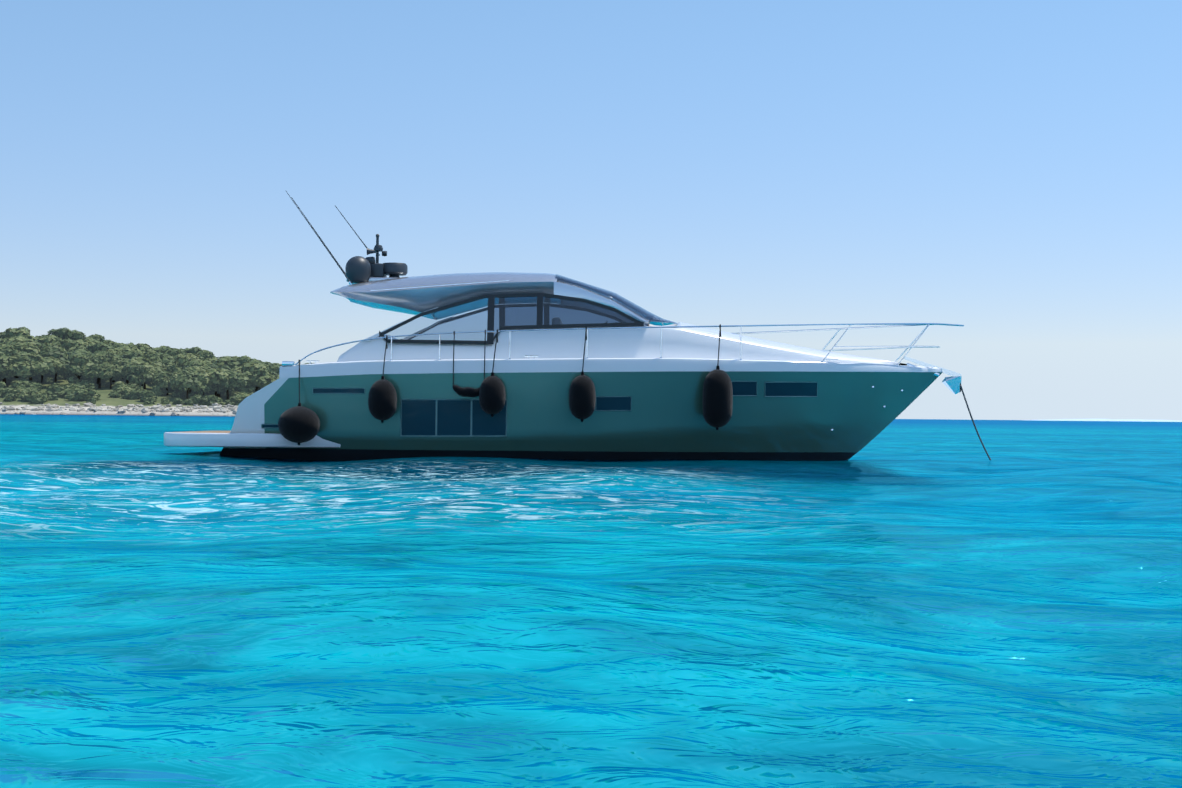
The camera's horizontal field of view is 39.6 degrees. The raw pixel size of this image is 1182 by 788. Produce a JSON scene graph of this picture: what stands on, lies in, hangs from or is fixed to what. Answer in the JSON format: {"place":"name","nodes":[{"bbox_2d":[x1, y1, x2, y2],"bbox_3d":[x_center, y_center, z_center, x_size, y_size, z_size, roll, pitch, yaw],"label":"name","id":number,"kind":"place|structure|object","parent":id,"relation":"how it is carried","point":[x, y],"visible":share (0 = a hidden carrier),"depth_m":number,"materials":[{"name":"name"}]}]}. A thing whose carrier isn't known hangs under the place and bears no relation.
{"place":"outdoors","nodes":[
{"label":"outdoors","id":0,"kind":"place"},
{"bbox_2d":[0,377,237,415],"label":"island terrain","id":1,"kind":"structure","parent":0,"point":[106,399],"depth_m":383.64,"materials":[{"name":"beige sand"}]},
{"bbox_2d":[0,355,13,374],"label":"tree","id":2,"kind":"object","parent":1,"relation":"on","point":[5,363],"visible":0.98,"depth_m":403.32,"materials":[{"name":"green plant"}]},
{"bbox_2d":[1,387,12,396],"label":"bush","id":3,"kind":"object","parent":1,"relation":"on","point":[5,391],"visible":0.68,"depth_m":391.24,"materials":[{"name":"green plant"}]},
{"bbox_2d":[0,343,17,382],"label":"tree","id":4,"kind":"object","parent":1,"relation":"on","point":[6,349],"visible":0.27,"depth_m":408.95,"materials":[{"name":"green plant"}]},
{"bbox_2d":[3,393,16,400],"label":"bush","id":5,"kind":"object","parent":1,"relation":"on","point":[10,397],"visible":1,"depth_m":385.83,"materials":[{"name":"green plant"}]},
{"bbox_2d":[0,337,22,343],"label":"tree","id":6,"kind":"object","parent":1,"relation":"on","point":[5,340],"visible":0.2,"depth_m":434.88,"materials":[{"name":"green plant"}]},
{"bbox_2d":[0,356,25,378],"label":"tree","id":7,"kind":"object","parent":1,"relation":"on","point":[15,359],"visible":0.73,"depth_m":404.42,"materials":[{"name":"green plant"}]},
{"bbox_2d":[0,328,32,342],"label":"tree","id":8,"kind":"object","parent":1,"relation":"on","point":[17,333],"visible":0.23,"depth_m":443.51,"materials":[{"name":"green plant"}]},
{"bbox_2d":[8,380,25,388],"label":"bush","id":9,"kind":"object","parent":1,"relation":"on","point":[16,384],"visible":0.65,"depth_m":399.25,"materials":[{"name":"green plant"}]},
{"bbox_2d":[12,388,23,397],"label":"bush","id":10,"kind":"object","parent":1,"relation":"on","point":[17,391],"visible":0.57,"depth_m":391.15,"materials":[{"name":"green plant"}]},
{"bbox_2d":[6,336,36,344],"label":"tree","id":11,"kind":"object","parent":1,"relation":"on","point":[20,339],"visible":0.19,"depth_m":435.80,"materials":[{"name":"green plant"}]},
{"bbox_2d":[10,342,39,352],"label":"tree","id":12,"kind":"object","parent":1,"relation":"on","point":[27,347],"visible":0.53,"depth_m":428.67,"materials":[{"name":"green plant"}]},
{"bbox_2d":[19,389,35,400],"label":"bush","id":13,"kind":"object","parent":1,"relation":"on","point":[24,392],"visible":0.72,"depth_m":386.93,"materials":[{"name":"green plant"}]},
{"bbox_2d":[22,390,40,400],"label":"bush","id":14,"kind":"object","parent":1,"relation":"on","point":[26,397],"visible":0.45,"depth_m":385.24,"materials":[{"name":"green plant"}]},
{"bbox_2d":[27,382,41,390],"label":"bush","id":15,"kind":"object","parent":1,"relation":"on","point":[34,386],"visible":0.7,"depth_m":400.81,"materials":[{"name":"green plant"}]},
{"bbox_2d":[29,393,45,403],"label":"bush","id":16,"kind":"object","parent":1,"relation":"on","point":[37,398],"visible":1,"depth_m":382.29,"materials":[{"name":"green plant"}]},
{"bbox_2d":[14,352,62,381],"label":"tree","id":17,"kind":"object","parent":1,"relation":"on","point":[33,364],"visible":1,"depth_m":406.20,"materials":[{"name":"green plant"}]},
{"bbox_2d":[36,337,55,343],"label":"tree","id":18,"kind":"object","parent":1,"relation":"on","point":[46,340],"visible":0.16,"depth_m":446.29,"materials":[{"name":"green plant"}]},
{"bbox_2d":[42,377,52,383],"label":"bush","id":19,"kind":"object","parent":1,"relation":"on","point":[47,380],"visible":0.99,"depth_m":414.12,"materials":[{"name":"green plant"}]},
{"bbox_2d":[39,342,66,351],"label":"tree","id":20,"kind":"object","parent":1,"relation":"on","point":[52,346],"visible":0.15,"depth_m":437.23,"materials":[{"name":"green plant"}]},
{"bbox_2d":[36,348,70,363],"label":"tree","id":21,"kind":"object","parent":1,"relation":"on","point":[56,354],"visible":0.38,"depth_m":423.18,"materials":[{"name":"green plant"}]},
{"bbox_2d":[45,385,63,396],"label":"bush","id":22,"kind":"object","parent":1,"relation":"on","point":[53,390],"visible":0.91,"depth_m":395.49,"materials":[{"name":"green plant"}]},
{"bbox_2d":[44,373,64,379],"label":"bush","id":23,"kind":"object","parent":1,"relation":"on","point":[52,376],"visible":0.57,"depth_m":421.22,"materials":[{"name":"green plant"}]},
{"bbox_2d":[53,359,65,381],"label":"tree","id":24,"kind":"object","parent":1,"relation":"on","point":[54,363],"visible":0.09,"depth_m":418.28,"materials":[{"name":"green plant"}]},
{"bbox_2d":[52,337,67,348],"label":"tree","id":25,"kind":"object","parent":1,"relation":"on","point":[58,341],"visible":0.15,"depth_m":449.75,"materials":[{"name":"green plant"}]},
{"bbox_2d":[48,327,73,340],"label":"tree","id":26,"kind":"object","parent":1,"relation":"on","point":[63,333],"visible":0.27,"depth_m":467.85,"materials":[{"name":"green plant"}]},
{"bbox_2d":[62,386,79,398],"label":"bush","id":27,"kind":"object","parent":1,"relation":"on","point":[70,390],"visible":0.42,"depth_m":394.08,"materials":[{"name":"green plant"}]},
{"bbox_2d":[62,339,81,351],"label":"tree","id":28,"kind":"object","parent":1,"relation":"on","point":[70,344],"visible":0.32,"depth_m":449.54,"materials":[{"name":"green plant"}]},
{"bbox_2d":[66,376,81,384],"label":"bush","id":29,"kind":"object","parent":1,"relation":"on","point":[73,380],"visible":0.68,"depth_m":410.45,"materials":[{"name":"green plant"}]},
{"bbox_2d":[66,350,84,364],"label":"tree","id":30,"kind":"object","parent":1,"relation":"on","point":[70,353],"visible":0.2,"depth_m":427.62,"materials":[{"name":"green plant"}]},
{"bbox_2d":[58,354,94,379],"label":"tree","id":31,"kind":"object","parent":1,"relation":"on","point":[80,362],"visible":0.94,"depth_m":412.20,"materials":[{"name":"green plant"}]},
{"bbox_2d":[66,388,87,400],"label":"bush","id":32,"kind":"object","parent":1,"relation":"on","point":[77,395],"visible":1,"depth_m":389.14,"materials":[{"name":"green plant"}]},
{"bbox_2d":[71,330,93,342],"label":"tree","id":33,"kind":"object","parent":1,"relation":"on","point":[77,335],"visible":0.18,"depth_m":472.07,"materials":[{"name":"green plant"}]},
{"bbox_2d":[77,339,94,346],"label":"tree","id":34,"kind":"object","parent":1,"relation":"on","point":[85,343],"visible":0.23,"depth_m":454.30,"materials":[{"name":"green plant"}]},
{"bbox_2d":[82,382,95,388],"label":"bush","id":35,"kind":"object","parent":1,"relation":"on","point":[87,384],"visible":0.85,"depth_m":409.03,"materials":[{"name":"green plant"}]},
{"bbox_2d":[81,378,97,388],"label":"bush","id":36,"kind":"object","parent":1,"relation":"on","point":[92,382],"visible":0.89,"depth_m":410.67,"materials":[{"name":"green plant"}]},
{"bbox_2d":[83,387,100,399],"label":"bush","id":37,"kind":"object","parent":1,"relation":"on","point":[92,393],"visible":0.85,"depth_m":390.85,"materials":[{"name":"green plant"}]},
{"bbox_2d":[86,342,106,353],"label":"tree","id":38,"kind":"object","parent":1,"relation":"on","point":[93,348],"visible":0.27,"depth_m":436.80,"materials":[{"name":"green plant"}]},
{"bbox_2d":[82,364,115,387],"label":"tree","id":39,"kind":"object","parent":1,"relation":"on","point":[93,372],"visible":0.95,"depth_m":410.78,"materials":[{"name":"green plant"}]},
{"bbox_2d":[88,334,112,344],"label":"tree","id":40,"kind":"object","parent":1,"relation":"on","point":[101,338],"visible":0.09,"depth_m":500.74,"materials":[{"name":"green plant"}]},
{"bbox_2d":[89,353,113,384],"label":"tree","id":41,"kind":"object","parent":1,"relation":"on","point":[97,358],"visible":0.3,"depth_m":417.98,"materials":[{"name":"green plant"}]},
{"bbox_2d":[93,350,113,362],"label":"tree","id":42,"kind":"object","parent":1,"relation":"on","point":[107,354],"visible":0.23,"depth_m":424.16,"materials":[{"name":"green plant"}]},
{"bbox_2d":[101,379,109,385],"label":"bush","id":43,"kind":"object","parent":1,"relation":"on","point":[105,382],"visible":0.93,"depth_m":417.88,"materials":[{"name":"green plant"}]},
{"bbox_2d":[98,365,123,388],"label":"tree","id":44,"kind":"object","parent":1,"relation":"on","point":[104,375],"visible":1,"depth_m":412.43,"materials":[{"name":"green plant"}]},
{"bbox_2d":[105,349,121,354],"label":"tree","id":45,"kind":"object","parent":1,"relation":"on","point":[115,351],"visible":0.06,"depth_m":439.22,"materials":[{"name":"green plant"}]},
{"bbox_2d":[108,389,120,397],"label":"bush","id":46,"kind":"object","parent":1,"relation":"on","point":[116,393],"visible":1,"depth_m":398.50,"materials":[{"name":"green plant"}]},
{"bbox_2d":[110,358,126,378],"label":"tree","id":47,"kind":"object","parent":1,"relation":"on","point":[116,362],"visible":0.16,"depth_m":422.16,"materials":[{"name":"green plant"}]},
{"bbox_2d":[112,381,126,390],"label":"bush","id":48,"kind":"object","parent":1,"relation":"on","point":[116,384],"visible":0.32,"depth_m":407.43,"materials":[{"name":"green plant"}]},
{"bbox_2d":[121,388,134,394],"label":"bush","id":49,"kind":"object","parent":1,"relation":"on","point":[125,390],"visible":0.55,"depth_m":400.82,"materials":[{"name":"green plant"}]},
{"bbox_2d":[115,345,143,354],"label":"tree","id":50,"kind":"object","parent":1,"relation":"on","point":[130,348],"visible":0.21,"depth_m":444.71,"materials":[{"name":"green plant"}]},
{"bbox_2d":[112,359,148,383],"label":"tree","id":51,"kind":"object","parent":1,"relation":"on","point":[126,365],"visible":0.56,"depth_m":415.34,"materials":[{"name":"green plant"}]},
{"bbox_2d":[121,351,142,358],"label":"tree","id":52,"kind":"object","parent":1,"relation":"on","point":[132,354],"visible":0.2,"depth_m":427.78,"materials":[{"name":"green plant"}]},
{"bbox_2d":[128,390,141,399],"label":"bush","id":53,"kind":"object","parent":1,"relation":"on","point":[133,395],"visible":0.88,"depth_m":396.19,"materials":[{"name":"green plant"}]},
{"bbox_2d":[126,364,153,385],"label":"tree","id":54,"kind":"object","parent":1,"relation":"on","point":[135,374],"visible":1,"depth_m":410.49,"materials":[{"name":"green plant"}]},
{"bbox_2d":[134,343,155,355],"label":"tree","id":55,"kind":"object","parent":1,"relation":"on","point":[145,348],"visible":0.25,"depth_m":460.25,"materials":[{"name":"green plant"}]},
{"bbox_2d":[125,357,166,385],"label":"tree","id":56,"kind":"object","parent":1,"relation":"on","point":[156,364],"visible":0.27,"depth_m":420.23,"materials":[{"name":"green plant"}]},
{"bbox_2d":[138,390,156,401],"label":"bush","id":57,"kind":"object","parent":1,"relation":"on","point":[146,393],"visible":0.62,"depth_m":392.51,"materials":[{"name":"green plant"}]},
{"bbox_2d":[143,397,154,403],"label":"bush","id":58,"kind":"object","parent":1,"relation":"on","point":[149,400],"visible":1,"depth_m":387.90,"materials":[{"name":"green plant"}]},
{"bbox_2d":[143,351,163,359],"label":"tree","id":59,"kind":"object","parent":1,"relation":"on","point":[149,355],"visible":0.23,"depth_m":441.12,"materials":[{"name":"green plant"}]},
{"bbox_2d":[150,385,167,395],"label":"bush","id":60,"kind":"object","parent":1,"relation":"on","point":[157,390],"visible":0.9,"depth_m":406.78,"materials":[{"name":"green plant"}]},
{"bbox_2d":[151,370,166,383],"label":"tree","id":61,"kind":"object","parent":1,"relation":"on","point":[155,374],"visible":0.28,"depth_m":415.45,"materials":[{"name":"green plant"}]},
{"bbox_2d":[153,346,169,352],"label":"tree","id":62,"kind":"object","parent":1,"relation":"on","point":[159,349],"visible":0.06,"depth_m":486.39,"materials":[{"name":"green plant"}]},
{"bbox_2d":[150,354,174,363],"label":"tree","id":63,"kind":"object","parent":1,"relation":"on","point":[162,358],"visible":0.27,"depth_m":439.37,"materials":[{"name":"green plant"}]},
{"bbox_2d":[153,371,172,394],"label":"tree","id":64,"kind":"object","parent":1,"relation":"on","point":[162,379],"visible":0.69,"depth_m":407.83,"materials":[{"name":"green plant"}]},
{"bbox_2d":[160,347,181,353],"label":"tree","id":65,"kind":"object","parent":1,"relation":"on","point":[164,351],"visible":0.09,"depth_m":474.83,"materials":[{"name":"green plant"}]},
{"bbox_2d":[167,349,185,355],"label":"tree","id":66,"kind":"object","parent":1,"relation":"on","point":[175,352],"visible":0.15,"depth_m":453.33,"materials":[{"name":"green plant"}]},
{"bbox_2d":[162,354,192,373],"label":"tree","id":67,"kind":"object","parent":1,"relation":"on","point":[180,360],"visible":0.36,"depth_m":418.47,"materials":[{"name":"green plant"}]},
{"bbox_2d":[172,398,183,404],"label":"bush","id":68,"kind":"object","parent":1,"relation":"on","point":[178,401],"visible":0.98,"depth_m":390.79,"materials":[{"name":"green plant"}]},
{"bbox_2d":[173,391,184,397],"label":"bush","id":69,"kind":"object","parent":1,"relation":"on","point":[179,394],"visible":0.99,"depth_m":406.05,"materials":[{"name":"green plant"}]},
{"bbox_2d":[170,370,206,398],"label":"tree","id":70,"kind":"object","parent":1,"relation":"on","point":[181,379],"visible":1,"depth_m":399.92,"materials":[{"name":"green plant"}]},
{"bbox_2d":[174,361,203,372],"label":"tree","id":71,"kind":"object","parent":1,"relation":"on","point":[193,363],"visible":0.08,"depth_m":409.60,"materials":[{"name":"green plant"}]},
{"bbox_2d":[170,366,211,393],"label":"tree","id":72,"kind":"object","parent":1,"relation":"on","point":[202,374],"visible":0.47,"depth_m":403.59,"materials":[{"name":"green plant"}]},
{"bbox_2d":[182,347,201,353],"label":"tree","id":73,"kind":"object","parent":1,"relation":"on","point":[194,350],"visible":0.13,"depth_m":463.56,"materials":[{"name":"green plant"}]},
{"bbox_2d":[183,394,202,404],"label":"bush","id":74,"kind":"object","parent":1,"relation":"on","point":[190,401],"visible":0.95,"depth_m":392.30,"materials":[{"name":"green plant"}]},
{"bbox_2d":[184,353,207,365],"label":"tree","id":75,"kind":"object","parent":1,"relation":"on","point":[195,357],"visible":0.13,"depth_m":442.91,"materials":[{"name":"green plant"}]},
{"bbox_2d":[188,391,203,400],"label":"bush","id":76,"kind":"object","parent":1,"relation":"on","point":[192,393],"visible":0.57,"depth_m":404.89,"materials":[{"name":"green plant"}]},
{"bbox_2d":[197,350,213,359],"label":"tree","id":77,"kind":"object","parent":1,"relation":"on","point":[203,354],"visible":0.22,"depth_m":458.98,"materials":[{"name":"green plant"}]},
{"bbox_2d":[200,397,210,405],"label":"bush","id":78,"kind":"object","parent":1,"relation":"on","point":[203,401],"visible":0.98,"depth_m":393.95,"materials":[{"name":"green plant"}]},
{"bbox_2d":[200,383,213,394],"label":"bush","id":79,"kind":"object","parent":1,"relation":"on","point":[208,387],"visible":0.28,"depth_m":407.57,"materials":[{"name":"green plant"}]},
{"bbox_2d":[191,365,227,389],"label":"tree","id":80,"kind":"object","parent":1,"relation":"on","point":[215,373],"visible":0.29,"depth_m":407.99,"materials":[{"name":"green plant"}]},
{"bbox_2d":[204,395,219,405],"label":"bush","id":81,"kind":"object","parent":1,"relation":"on","point":[213,399],"visible":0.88,"depth_m":394.50,"materials":[{"name":"green plant"}]},
{"bbox_2d":[205,357,219,364],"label":"tree","id":82,"kind":"object","parent":1,"relation":"on","point":[211,361],"visible":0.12,"depth_m":455.73,"materials":[{"name":"green plant"}]},
{"bbox_2d":[208,364,231,370],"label":"tree","id":83,"kind":"object","parent":1,"relation":"on","point":[223,366],"visible":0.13,"depth_m":428.13,"materials":[{"name":"green plant"}]},
{"bbox_2d":[211,369,231,395],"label":"tree","id":84,"kind":"object","parent":1,"relation":"on","point":[215,388],"visible":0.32,"depth_m":411.41,"materials":[{"name":"green plant"}]},
{"bbox_2d":[212,356,240,367],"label":"tree","id":85,"kind":"object","parent":1,"relation":"on","point":[224,360],"visible":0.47,"depth_m":454.37,"materials":[{"name":"green plant"}]},
{"bbox_2d":[220,389,233,396],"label":"bush","id":86,"kind":"object","parent":1,"relation":"on","point":[223,394],"visible":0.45,"depth_m":419.40,"materials":[{"name":"green plant"}]},
{"bbox_2d":[211,371,248,399],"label":"tree","id":87,"kind":"object","parent":1,"relation":"on","point":[236,380],"visible":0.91,"depth_m":410.45,"materials":[{"name":"green plant"}]},
{"bbox_2d":[224,395,241,404],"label":"bush","id":88,"kind":"object","parent":1,"relation":"on","point":[234,398],"visible":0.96,"depth_m":401.84,"materials":[{"name":"green plant"}]},
{"bbox_2d":[230,356,248,369],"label":"tree","id":89,"kind":"object","parent":1,"relation":"on","point":[242,360],"visible":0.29,"depth_m":456.61,"materials":[{"name":"green plant"}]},
{"bbox_2d":[236,394,249,402],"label":"bush","id":90,"kind":"object","parent":1,"relation":"on","point":[243,397],"visible":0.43,"depth_m":402.42,"materials":[{"name":"green plant"}]},
{"bbox_2d":[240,388,254,393],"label":"bush","id":91,"kind":"object","parent":1,"relation":"on","point":[246,390],"visible":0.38,"depth_m":423.48,"materials":[{"name":"green plant"}]},
{"bbox_2d":[241,362,275,391],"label":"tree","id":92,"kind":"object","parent":1,"relation":"on","point":[257,375],"visible":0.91,"depth_m":425.01,"materials":[{"name":"green plant"}]},
{"bbox_2d":[255,361,277,375],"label":"tree","id":93,"kind":"object","parent":1,"relation":"on","point":[270,364],"visible":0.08,"depth_m":443.78,"materials":[{"name":"green plant"}]},
{"bbox_2d":[0,414,1181,787],"bbox_3d":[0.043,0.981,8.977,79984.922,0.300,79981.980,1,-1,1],"label":"sea water","id":94,"kind":"structure","parent":0,"point":[922,604],"depth_m":6.91,"materials":[{"name":"blue liquid"}]},
{"bbox_2d":[164,191,990,460],"bbox_3d":[0.068,-0.893,34.164,16.995,6.528,4.400,1,-1,1],"label":"yacht","id":95,"kind":"object","parent":94,"relation":"on","point":[646,372],"visible":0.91,"depth_m":32.56,"materials":[{"name":"paint"}]},
{"bbox_2d":[278,360,319,444],"bbox_3d":[-5.657,0.162,31.859,0.817,1.677,0.810,1,-1,1],"label":"fender","id":96,"kind":"object","parent":95,"relation":"hanging from","point":[299,424],"visible":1,"depth_m":31.57,"materials":[{"name":"black rubber"}]},
{"bbox_2d":[368,335,396,422],"bbox_3d":[-4.042,-0.293,31.873,0.569,1.715,0.561,0,-1,41],"label":"fender","id":97,"kind":"object","parent":95,"relation":"hanging from","point":[382,401],"visible":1,"depth_m":31.67,"materials":[{"name":"black rubber"}]},
{"bbox_2d":[452,330,485,396],"bbox_3d":[-2.380,-0.599,32.023,0.633,1.327,0.282,1,-1,1],"label":"boat fender","id":98,"kind":"object","parent":95,"relation":"attached to","point":[467,391],"visible":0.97,"depth_m":31.92,"materials":[{"name":"black rubber"}]},
{"bbox_2d":[479,329,505,416],"bbox_3d":[-1.909,-0.409,31.842,0.512,1.719,0.520,1,-1,-29],"label":"fender","id":99,"kind":"object","parent":95,"relation":"hanging from","point":[492,395],"visible":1,"depth_m":31.66,"materials":[{"name":"black rubber"}]},
{"bbox_2d":[569,327,595,421],"bbox_3d":[-0.164,-0.387,31.921,0.520,1.866,0.543,1,-1,1],"label":"fender","id":100,"kind":"object","parent":95,"relation":"hanging from","point":[582,397],"visible":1,"depth_m":31.72,"materials":[{"name":"black rubber"}]},
{"bbox_2d":[702,324,732,429],"bbox_3d":[2.494,-0.334,32.284,0.594,2.094,0.585,1,-1,1],"label":"fender","id":101,"kind":"object","parent":95,"relation":"hanging from","point":[717,398],"visible":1,"depth_m":32.06,"materials":[{"name":"black rubber"}]},
{"bbox_2d":[0,0,1181,420],"label":"sky","id":102,"kind":"structure","parent":0,"point":[1009,172],"materials":[{"name":"blue"}]},
{"bbox_2d":[1039,419,1181,421],"bbox_3d":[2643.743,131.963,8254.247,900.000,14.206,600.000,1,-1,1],"label":"island terrain","id":103,"kind":"structure","parent":0,"point":[1141,420],"depth_m":8028.93,"materials":[{"name":"white"}]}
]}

